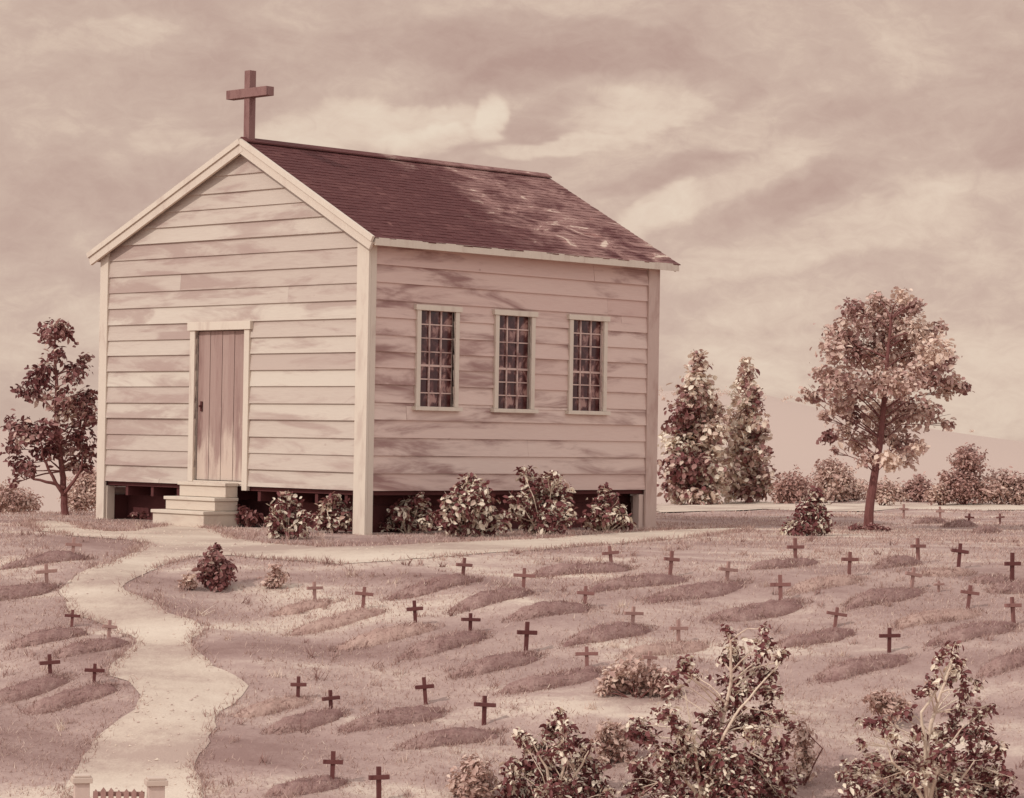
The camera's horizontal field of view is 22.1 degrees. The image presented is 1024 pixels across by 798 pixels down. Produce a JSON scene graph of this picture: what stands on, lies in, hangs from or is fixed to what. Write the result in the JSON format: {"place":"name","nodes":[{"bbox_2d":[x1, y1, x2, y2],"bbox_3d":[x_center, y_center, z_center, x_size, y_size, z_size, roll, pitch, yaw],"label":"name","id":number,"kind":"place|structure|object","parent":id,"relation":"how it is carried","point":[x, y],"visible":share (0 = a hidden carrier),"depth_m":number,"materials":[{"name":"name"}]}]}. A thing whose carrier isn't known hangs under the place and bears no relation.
{"place":"outdoors","nodes":[
{"label":"outdoors","id":0,"kind":"place"},
{"bbox_2d":[32,520,740,797],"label":"path","id":1,"kind":"structure","parent":0,"point":[179,667],"depth_m":27.29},
{"bbox_2d":[36,520,721,792],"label":"pebbles","id":2,"kind":"object","parent":1,"relation":"on","point":[198,626],"visible":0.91,"depth_m":32.22,"materials":[{"name":"grey stone"}]},
{"bbox_2d":[0,391,1023,797],"bbox_3d":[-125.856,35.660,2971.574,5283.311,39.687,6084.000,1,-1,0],"label":"ground","id":3,"kind":"structure","parent":0,"point":[796,429],"depth_m":27.85,"materials":[{"name":"plant"}]},
{"bbox_2d":[0,477,43,513],"bbox_3d":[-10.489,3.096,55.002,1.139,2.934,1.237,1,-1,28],"label":"bush","id":4,"kind":"object","parent":3,"relation":"on","point":[12,501],"visible":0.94,"depth_m":54.84,"materials":[{"name":"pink plant"}]},
{"bbox_2d":[0,582,58,599],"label":"grave mound","id":5,"kind":"object","parent":3,"relation":"on","point":[21,592],"visible":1,"depth_m":29.21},
{"bbox_2d":[36,564,56,583],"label":"grave cross","id":6,"kind":"object","parent":5,"relation":"on","point":[46,571],"visible":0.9,"depth_m":29.54,"materials":[{"name":"brown wood"}]},
{"bbox_2d":[0,673,69,702],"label":"grave mound","id":7,"kind":"object","parent":3,"relation":"on","point":[43,687],"visible":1,"depth_m":26.00,"materials":[{"name":"soil"}]},
{"bbox_2d":[2,550,86,569],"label":"grave mound","id":8,"kind":"object","parent":3,"relation":"on","point":[61,553],"visible":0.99,"depth_m":30.66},
{"bbox_2d":[0,317,97,514],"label":"dark tree","id":9,"kind":"object","parent":3,"relation":"on","point":[55,444],"visible":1,"depth_m":40.56,"materials":[{"name":"brown plant"}]},
{"bbox_2d":[11,627,87,647],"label":"grave mound","id":10,"kind":"object","parent":3,"relation":"on","point":[47,634],"visible":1,"depth_m":27.55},
{"bbox_2d":[39,654,59,673],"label":"grave cross","id":11,"kind":"object","parent":3,"relation":"on","point":[49,662],"visible":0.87,"depth_m":26.36,"materials":[{"name":"brown wood"}]},
{"bbox_2d":[24,683,117,714],"bbox_3d":[-4.354,2.960,25.831,1.017,0.292,0.288,1,-1,-32],"label":"grave mound","id":12,"kind":"object","parent":3,"relation":"on","point":[56,700],"visible":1,"depth_m":25.74,"materials":[{"name":"soil"}]},
{"bbox_2d":[57,467,96,511],"bbox_3d":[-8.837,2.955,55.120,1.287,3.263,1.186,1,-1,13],"label":"bush","id":13,"kind":"object","parent":3,"relation":"on","point":[82,497],"visible":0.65,"depth_m":54.97,"materials":[{"name":"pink plant"}]},
{"bbox_2d":[71,773,92,797],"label":"gate post","id":14,"kind":"object","parent":3,"relation":"on","point":[81,782],"visible":1,"depth_m":22.80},
{"bbox_2d":[54,637,127,657],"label":"grave mound","id":15,"kind":"object","parent":3,"relation":"on","point":[112,642],"visible":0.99,"depth_m":27.18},
{"bbox_2d":[144,776,167,797],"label":"gate post","id":16,"kind":"object","parent":3,"relation":"on","point":[155,785],"visible":1,"depth_m":22.80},
{"bbox_2d":[93,787,144,797],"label":"picket gate","id":17,"kind":"structure","parent":16,"relation":"attached to","point":[110,793],"depth_m":22.86,"materials":[{"name":"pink wood"}]},
{"bbox_2d":[177,571,197,590],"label":"lawn bush","id":18,"kind":"object","parent":3,"relation":"on","point":[189,581],"visible":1,"depth_m":29.81,"materials":[{"name":"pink plant"}]},
{"bbox_2d":[151,481,238,526],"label":"entrance steps","id":19,"kind":"structure","parent":3,"relation":"on","point":[193,504],"depth_m":36.44,"materials":[{"name":"wood"}]},
{"bbox_2d":[191,542,240,591],"bbox_3d":[-3.369,1.930,29.975,0.514,0.585,0.459,1,-1,26],"label":"conical bush","id":20,"kind":"object","parent":3,"relation":"on","point":[217,568],"visible":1,"depth_m":29.89,"materials":[{"name":"brown plant"}]},
{"bbox_2d":[234,504,264,526],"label":"foundation shrub","id":21,"kind":"object","parent":3,"relation":"on","point":[247,517],"visible":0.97,"depth_m":36.39,"materials":[{"name":"brown plant"}]},
{"bbox_2d":[234,695,310,717],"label":"grave mound","id":22,"kind":"object","parent":3,"relation":"on","point":[256,709],"visible":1,"depth_m":25.70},
{"bbox_2d":[257,562,289,588],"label":"lawn bush","id":23,"kind":"object","parent":3,"relation":"on","point":[277,577],"visible":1,"depth_m":29.95,"materials":[{"name":"pink plant"}]},
{"bbox_2d":[264,491,314,538],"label":"foundation shrub","id":24,"kind":"object","parent":3,"relation":"on","point":[290,517],"visible":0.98,"depth_m":33.57,"materials":[{"name":"brown plant"}]},
{"bbox_2d":[274,598,329,614],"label":"grave mound","id":25,"kind":"object","parent":3,"relation":"on","point":[308,603],"visible":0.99,"depth_m":29.06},
{"bbox_2d":[267,708,345,733],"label":"grave mound","id":26,"kind":"object","parent":3,"relation":"on","point":[313,718],"visible":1,"depth_m":25.25,"materials":[{"name":"soil"}]},
{"bbox_2d":[267,774,346,797],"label":"grave mound","id":27,"kind":"object","parent":3,"relation":"on","point":[315,785],"visible":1,"depth_m":23.41,"materials":[{"name":"soil"}]},
{"bbox_2d":[323,751,342,778],"bbox_3d":[-1.619,3.386,23.628,0.180,0.420,0.043,3,-8,-9],"label":"grave cross","id":28,"kind":"object","parent":27,"relation":"on","point":[332,762],"visible":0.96,"depth_m":23.63,"materials":[{"name":"brown wood"}]},
{"bbox_2d":[311,491,352,532],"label":"foundation shrub","id":29,"kind":"object","parent":3,"relation":"on","point":[335,518],"visible":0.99,"depth_m":35.00,"materials":[{"name":"brown plant"}]},
{"bbox_2d":[290,608,384,635],"bbox_3d":[-1.913,2.427,28.467,1.341,0.284,0.326,2,-1,-44],"label":"grave mound","id":30,"kind":"object","parent":3,"relation":"on","point":[326,623],"visible":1,"depth_m":28.39,"materials":[{"name":"soil"}]},
{"bbox_2d":[368,766,389,797],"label":"grave cross","id":31,"kind":"object","parent":3,"relation":"on","point":[378,777],"visible":1,"depth_m":23.33,"materials":[{"name":"brown wood"}]},
{"bbox_2d":[86,70,680,534],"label":"church","id":32,"kind":"structure","parent":3,"relation":"on","point":[372,336],"depth_m":36.79,"materials":[{"name":"wood"}]},
{"bbox_2d":[187,321,253,490],"bbox_3d":[-4.101,0.093,36.890,1.390,2.360,0.140,0,-1,44],"label":"door","id":33,"kind":"structure","parent":32,"relation":"in","point":[224,372],"depth_m":36.91,"materials":[{"name":"wood"}]},
{"bbox_2d":[412,304,462,410],"bbox_3d":[-1.019,-0.555,35.620,0.131,1.430,0.890,0,-1,44],"label":"window","id":34,"kind":"structure","parent":32,"relation":"in","point":[434,374],"depth_m":35.71,"materials":[{"name":"brown glass"}]},
{"bbox_2d":[490,309,538,412],"bbox_3d":[0.032,-0.522,36.691,0.131,1.430,0.890,0,-1,44],"label":"window","id":35,"kind":"structure","parent":32,"relation":"in","point":[512,388],"depth_m":36.79,"materials":[{"name":"brown glass"}]},
{"bbox_2d":[565,314,610,414],"bbox_3d":[1.087,-0.489,37.811,0.130,1.430,0.890,0,-1,44],"label":"window","id":36,"kind":"structure","parent":32,"relation":"in","point":[583,377],"depth_m":37.85,"materials":[{"name":"brown glass"}]},
{"bbox_2d":[335,623,435,649],"bbox_3d":[-1.349,2.541,27.926,1.236,0.284,0.314,2,-1,-34],"label":"grave mound","id":37,"kind":"object","parent":3,"relation":"on","point":[373,639],"visible":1,"depth_m":27.86,"materials":[{"name":"soil"}]},
{"bbox_2d":[406,600,422,622],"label":"grave cross","id":38,"kind":"object","parent":37,"relation":"on","point":[414,609],"visible":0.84,"depth_m":28.30,"materials":[{"name":"brown wood"}]},
{"bbox_2d":[338,705,445,731],"bbox_3d":[-1.135,3.114,25.517,1.324,0.224,0.353,2,-1,-43],"label":"grave mound","id":39,"kind":"object","parent":3,"relation":"on","point":[398,716],"visible":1,"depth_m":25.43,"materials":[{"name":"soil"}]},
{"bbox_2d":[377,492,442,532],"bbox_3d":[-1.392,1.558,35.442,0.845,0.619,0.704,1,-1,-13],"label":"foundation shrub","id":40,"kind":"object","parent":3,"relation":"on","point":[410,515],"visible":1,"depth_m":35.39,"materials":[{"name":"brown plant"}]},
{"bbox_2d":[415,677,433,704],"bbox_3d":[-0.864,2.969,26.126,0.189,0.393,0.042,-4,-2,-8],"label":"grave cross","id":41,"kind":"object","parent":3,"relation":"on","point":[424,686],"visible":0.88,"depth_m":26.12,"materials":[{"name":"brown wood"}]},
{"bbox_2d":[388,573,476,599],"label":"grave mound","id":42,"kind":"object","parent":3,"relation":"on","point":[458,580],"visible":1,"depth_m":29.79,"materials":[{"name":"soil"}]},
{"bbox_2d":[401,630,486,658],"bbox_3d":[-0.693,2.601,27.718,1.226,0.288,0.299,2,-1,-43],"label":"grave mound","id":43,"kind":"object","parent":3,"relation":"on","point":[422,646],"visible":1,"depth_m":27.57,"materials":[{"name":"soil"}]},
{"bbox_2d":[398,726,497,748],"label":"grave mound","id":44,"kind":"object","parent":3,"relation":"on","point":[466,735],"visible":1,"depth_m":24.86,"materials":[{"name":"soil"}]},
{"bbox_2d":[431,472,511,535],"bbox_3d":[-0.509,1.426,34.781,0.782,0.916,1.088,0,-1,41],"label":"foundation shrub","id":45,"kind":"object","parent":3,"relation":"on","point":[463,514],"visible":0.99,"depth_m":34.63,"materials":[{"name":"brown plant"}]},
{"bbox_2d":[445,752,501,797],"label":"pale bush","id":46,"kind":"object","parent":3,"relation":"on","point":[472,778],"visible":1,"depth_m":23.42,"materials":[{"name":"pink plant"}]},
{"bbox_2d":[474,696,495,725],"bbox_3d":[-0.268,3.087,25.482,0.231,0.402,0.042,7,-11,-30],"label":"grave cross","id":47,"kind":"object","parent":3,"relation":"on","point":[484,704],"visible":0.91,"depth_m":25.48,"materials":[{"name":"brown wood"}]},
{"bbox_2d":[449,586,533,611],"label":"grave mound","id":48,"kind":"object","parent":3,"relation":"on","point":[505,594],"visible":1,"depth_m":29.07,"materials":[{"name":"soil"}]},
{"bbox_2d":[451,651,537,676],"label":"grave mound","id":49,"kind":"object","parent":3,"relation":"on","point":[491,663],"visible":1,"depth_m":27.05,"materials":[{"name":"soil"}]},
{"bbox_2d":[517,622,536,650],"bbox_3d":[0.151,2.569,27.517,0.215,0.461,0.045,3,0,-17],"label":"grave cross","id":50,"kind":"object","parent":49,"relation":"on","point":[526,632],"visible":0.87,"depth_m":27.51,"materials":[{"name":"brown wood"}]},
{"bbox_2d":[513,568,534,587],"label":"grave cross","id":51,"kind":"object","parent":3,"relation":"on","point":[523,575],"visible":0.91,"depth_m":29.62,"materials":[{"name":"brown wood"}]},
{"bbox_2d":[502,464,578,534],"bbox_3d":[0.415,1.387,35.591,1.049,1.024,0.971,1,-1,23],"label":"foundation shrub","id":52,"kind":"object","parent":3,"relation":"on","point":[546,509],"visible":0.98,"depth_m":35.48,"materials":[{"name":"brown plant"}]},
{"bbox_2d":[507,600,588,620],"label":"grave mound","id":53,"kind":"object","parent":3,"relation":"on","point":[557,607],"visible":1,"depth_m":28.64,"materials":[{"name":"soil"}]},
{"bbox_2d":[499,666,599,693],"bbox_3d":[0.400,2.863,26.635,1.293,0.260,0.330,1,-1,-31],"label":"grave mound","id":54,"kind":"object","parent":3,"relation":"on","point":[534,681],"visible":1,"depth_m":26.51,"materials":[{"name":"soil"}]},
{"bbox_2d":[490,707,620,797],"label":"foreground shrub","id":55,"kind":"object","parent":3,"relation":"on","point":[550,772],"visible":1,"depth_m":23.24,"materials":[{"name":"brown plant"}]},
{"bbox_2d":[533,562,628,576],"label":"grave mound","id":56,"kind":"object","parent":3,"relation":"on","point":[566,566],"visible":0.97,"depth_m":30.98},
{"bbox_2d":[576,646,597,666],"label":"grave cross","id":57,"kind":"object","parent":3,"relation":"on","point":[586,653],"visible":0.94,"depth_m":27.04,"materials":[{"name":"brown wood"}]},
{"bbox_2d":[576,482,636,531],"bbox_3d":[1.329,1.544,36.736,0.722,0.765,0.833,0,-1,41],"label":"foundation shrub","id":58,"kind":"object","parent":3,"relation":"on","point":[613,517],"visible":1,"depth_m":36.65,"materials":[{"name":"brown plant"}]},
{"bbox_2d":[563,621,651,646],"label":"grave mound","id":59,"kind":"object","parent":3,"relation":"on","point":[606,636],"visible":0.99,"depth_m":28.00,"materials":[{"name":"soil"}]},
{"bbox_2d":[589,717,635,763],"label":"pale bush","id":60,"kind":"object","parent":3,"relation":"on","point":[608,737],"visible":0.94,"depth_m":24.37,"materials":[{"name":"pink plant"}]},
{"bbox_2d":[593,653,676,698],"bbox_3d":[1.243,2.779,26.130,0.847,0.510,0.577,1,-1,28],"label":"pale bush","id":61,"kind":"object","parent":3,"relation":"on","point":[647,681],"visible":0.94,"depth_m":26.09,"materials":[{"name":"brown plant"}]},
{"bbox_2d":[588,573,686,591],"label":"grave mound","id":62,"kind":"object","parent":3,"relation":"on","point":[665,578],"visible":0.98,"depth_m":30.18,"materials":[{"name":"soil"}]},
{"bbox_2d":[625,641,708,657],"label":"grave mound","id":63,"kind":"object","parent":3,"relation":"on","point":[644,648],"visible":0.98,"depth_m":27.65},
{"bbox_2d":[664,551,679,574],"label":"grave cross","id":64,"kind":"object","parent":3,"relation":"on","point":[671,559],"visible":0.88,"depth_m":30.89,"materials":[{"name":"brown wood"}]},
{"bbox_2d":[669,620,687,641],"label":"grave cross","id":65,"kind":"object","parent":3,"relation":"on","point":[677,628],"visible":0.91,"depth_m":28.09,"materials":[{"name":"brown wood"}]},
{"bbox_2d":[657,349,733,504],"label":"poplar tree","id":66,"kind":"object","parent":3,"relation":"on","point":[695,469],"visible":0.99,"depth_m":54.75,"materials":[{"name":"brown plant"}]},
{"bbox_2d":[649,581,744,603],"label":"grave mound","id":67,"kind":"object","parent":3,"relation":"on","point":[712,590],"visible":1,"depth_m":29.81,"materials":[{"name":"soil"}]},
{"bbox_2d":[619,621,803,797],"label":"foreground shrub","id":68,"kind":"object","parent":3,"relation":"on","point":[730,782],"visible":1,"depth_m":23.11,"materials":[{"name":"brown plant"}]},
{"bbox_2d":[718,561,737,580],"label":"grave cross","id":69,"kind":"object","parent":3,"relation":"on","point":[728,569],"visible":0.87,"depth_m":30.31,"materials":[{"name":"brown wood"}]},
{"bbox_2d":[719,356,780,502],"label":"poplar tree","id":70,"kind":"object","parent":3,"relation":"on","point":[751,476],"visible":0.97,"depth_m":55.52,"materials":[{"name":"brown plant"}]},
{"bbox_2d":[705,598,803,621],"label":"grave mound","id":71,"kind":"object","parent":3,"relation":"on","point":[774,607],"visible":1,"depth_m":29.14,"materials":[{"name":"soil"}]},
{"bbox_2d":[770,575,790,599],"bbox_3d":[3.033,2.207,29.588,0.234,0.448,0.044,0,-7,-8],"label":"grave cross","id":72,"kind":"object","parent":3,"relation":"on","point":[779,584],"visible":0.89,"depth_m":29.59,"materials":[{"name":"brown wood"}]},
{"bbox_2d":[749,558,817,569],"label":"grave mound","id":73,"kind":"object","parent":3,"relation":"on","point":[771,563],"visible":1,"depth_m":31.25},
{"bbox_2d":[765,465,817,503],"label":"bush","id":74,"kind":"object","parent":3,"relation":"on","point":[789,489],"visible":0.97,"depth_m":54.84,"materials":[{"name":"brown plant"}]},
{"bbox_2d":[787,538,803,557],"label":"grave cross","id":75,"kind":"object","parent":3,"relation":"on","point":[794,546],"visible":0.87,"depth_m":31.66,"materials":[{"name":"brown wood"}]},
{"bbox_2d":[784,716,822,784],"bbox_3d":[2.663,3.240,24.005,0.345,0.690,0.317,1,-1,0],"label":"pale bush","id":76,"kind":"object","parent":3,"relation":"on","point":[802,743],"visible":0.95,"depth_m":23.96,"materials":[{"name":"brown plant"}]},
{"bbox_2d":[779,485,835,535],"bbox_3d":[4.138,1.589,36.668,0.794,0.762,0.660,1,-1,0],"label":"rounded bush","id":77,"kind":"object","parent":3,"relation":"on","point":[813,516],"visible":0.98,"depth_m":36.65,"materials":[{"name":"brown plant"}]},
{"bbox_2d":[778,627,853,647],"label":"grave mound","id":78,"kind":"object","parent":3,"relation":"on","point":[812,637],"visible":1,"depth_m":28.23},
{"bbox_2d":[658,386,974,432],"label":"wood","id":79,"kind":"object","parent":3,"relation":"on","point":[950,430],"visible":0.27,"depth_m":1218.84,"materials":[{"name":"plant"}]},
{"bbox_2d":[787,574,863,592],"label":"grave mound","id":80,"kind":"object","parent":3,"relation":"on","point":[840,579],"visible":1,"depth_m":30.16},
{"bbox_2d":[807,454,868,502],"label":"bush","id":81,"kind":"object","parent":3,"relation":"on","point":[834,480],"visible":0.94,"depth_m":58.40,"materials":[{"name":"brown plant"}]},
{"bbox_2d":[841,552,858,574],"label":"grave cross","id":82,"kind":"object","parent":3,"relation":"on","point":[849,559],"visible":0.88,"depth_m":30.71,"materials":[{"name":"brown wood"}]},
{"bbox_2d":[815,654,908,682],"bbox_3d":[3.637,2.797,27.213,1.386,0.277,0.353,2,-1,-38],"label":"grave mound","id":83,"kind":"object","parent":3,"relation":"on","point":[839,672],"visible":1,"depth_m":27.06,"materials":[{"name":"soil"}]},
{"bbox_2d":[848,522,891,531],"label":"grass clump","id":84,"kind":"object","parent":3,"relation":"on","point":[865,527],"visible":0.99,"depth_m":38.73,"materials":[{"name":"brown plant"}]},
{"bbox_2d":[845,587,922,610],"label":"grave mound","id":85,"kind":"object","parent":3,"relation":"on","point":[858,599],"visible":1,"depth_m":29.63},
{"bbox_2d":[795,286,974,526],"bbox_3d":[5.665,0.192,39.466,2.707,3.754,2.326,1,-1,0],"label":"broadleaf tree","id":86,"kind":"object","parent":3,"relation":"on","point":[922,337],"visible":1,"depth_m":39.53,"materials":[{"name":"brown plant"}]},
{"bbox_2d":[861,475,909,505],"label":"bush","id":87,"kind":"object","parent":3,"relation":"on","point":[889,491],"visible":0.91,"depth_m":54.85,"materials":[{"name":"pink plant"}]},
{"bbox_2d":[861,687,912,725],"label":"pale bush","id":88,"kind":"object","parent":3,"relation":"on","point":[884,701],"visible":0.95,"depth_m":25.59,"materials":[{"name":"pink plant"}]},
{"bbox_2d":[879,628,900,652],"bbox_3d":[4.005,2.619,27.811,0.233,0.383,0.041,0,2,-13],"label":"grave cross","id":89,"kind":"object","parent":3,"relation":"on","point":[889,635],"visible":0.86,"depth_m":27.80,"materials":[{"name":"brown wood"}]},
{"bbox_2d":[878,555,921,567],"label":"grave mound","id":90,"kind":"object","parent":3,"relation":"on","point":[904,558],"visible":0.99,"depth_m":31.52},
{"bbox_2d":[886,471,936,501],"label":"bush","id":91,"kind":"object","parent":3,"relation":"on","point":[916,487],"visible":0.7,"depth_m":58.48,"materials":[{"name":"brown plant"}]},
{"bbox_2d":[910,538,925,559],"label":"grave cross","id":92,"kind":"object","parent":3,"relation":"on","point":[917,545],"visible":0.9,"depth_m":32.07,"materials":[{"name":"brown wood"}]},
{"bbox_2d":[834,640,1021,797],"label":"foreground shrub","id":93,"kind":"object","parent":3,"relation":"on","point":[933,767],"visible":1,"depth_m":23.01,"materials":[{"name":"brown plant"}]},
{"bbox_2d":[895,608,981,628],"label":"grave mound","id":94,"kind":"object","parent":3,"relation":"on","point":[970,613],"visible":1,"depth_m":28.88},
{"bbox_2d":[919,479,960,504],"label":"bush","id":95,"kind":"object","parent":3,"relation":"on","point":[933,497],"visible":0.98,"depth_m":54.93,"materials":[{"name":"brown plant"}]},
{"bbox_2d":[923,567,972,576],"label":"grave mound","id":96,"kind":"object","parent":3,"relation":"on","point":[958,570],"visible":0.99,"depth_m":31.04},
{"bbox_2d":[951,543,968,566],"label":"grave cross","id":97,"kind":"object","parent":3,"relation":"on","point":[959,551],"visible":0.89,"depth_m":31.64,"materials":[{"name":"brown wood"}]},
{"bbox_2d":[937,442,992,504],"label":"tree","id":98,"kind":"object","parent":3,"relation":"on","point":[963,485],"visible":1,"depth_m":54.88,"materials":[{"name":"brown plant"}]},
{"bbox_2d":[960,585,979,608],"bbox_3d":[5.133,2.286,29.462,0.214,0.389,0.042,8,-3,-8],"label":"grave cross","id":99,"kind":"object","parent":3,"relation":"on","point":[969,592],"visible":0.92,"depth_m":29.46,"materials":[{"name":"brown wood"}]},
{"bbox_2d":[927,620,1016,646],"bbox_3d":[5.001,2.540,28.298,1.462,0.274,0.348,2,-1,-37],"label":"grave mound","id":100,"kind":"object","parent":3,"relation":"on","point":[970,629],"visible":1,"depth_m":28.15,"materials":[{"name":"soil"}]},
{"bbox_2d":[972,575,1008,583],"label":"grave mound","id":101,"kind":"object","parent":3,"relation":"on","point":[993,579],"visible":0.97,"depth_m":30.80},
{"bbox_2d":[976,466,1023,504],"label":"bush","id":102,"kind":"object","parent":3,"relation":"on","point":[1011,488],"visible":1,"depth_m":54.91,"materials":[{"name":"brown plant"}]},
{"bbox_2d":[978,649,1023,676],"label":"grave mound","id":103,"kind":"object","parent":3,"relation":"on","point":[999,662],"visible":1,"depth_m":27.09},
{"bbox_2d":[988,580,1023,593],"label":"grave mound","id":104,"kind":"object","parent":3,"relation":"on","point":[999,586],"visible":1,"depth_m":30.37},
{"bbox_2d":[1004,553,1020,581],"bbox_3d":[5.901,2.053,30.909,0.202,0.483,0.046,0,1,-19],"label":"grave cross","id":105,"kind":"object","parent":3,"relation":"on","point":[1012,563],"visible":0.88,"depth_m":30.90,"materials":[{"name":"brown wood"}]},
{"bbox_2d":[1004,597,1021,622],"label":"grave cross","id":106,"kind":"object","parent":3,"relation":"on","point":[1012,605],"visible":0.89,"depth_m":28.76,"materials":[{"name":"brown wood"}]},
{"bbox_2d":[0,0,1023,441],"label":"sky","id":107,"kind":"structure","parent":0,"point":[794,159],"materials":[{"name":"beige"}]},
{"bbox_2d":[656,501,1023,511],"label":"track","id":108,"kind":"structure","parent":0,"point":[733,506],"depth_m":52.69,"materials":[{"name":"soil"}]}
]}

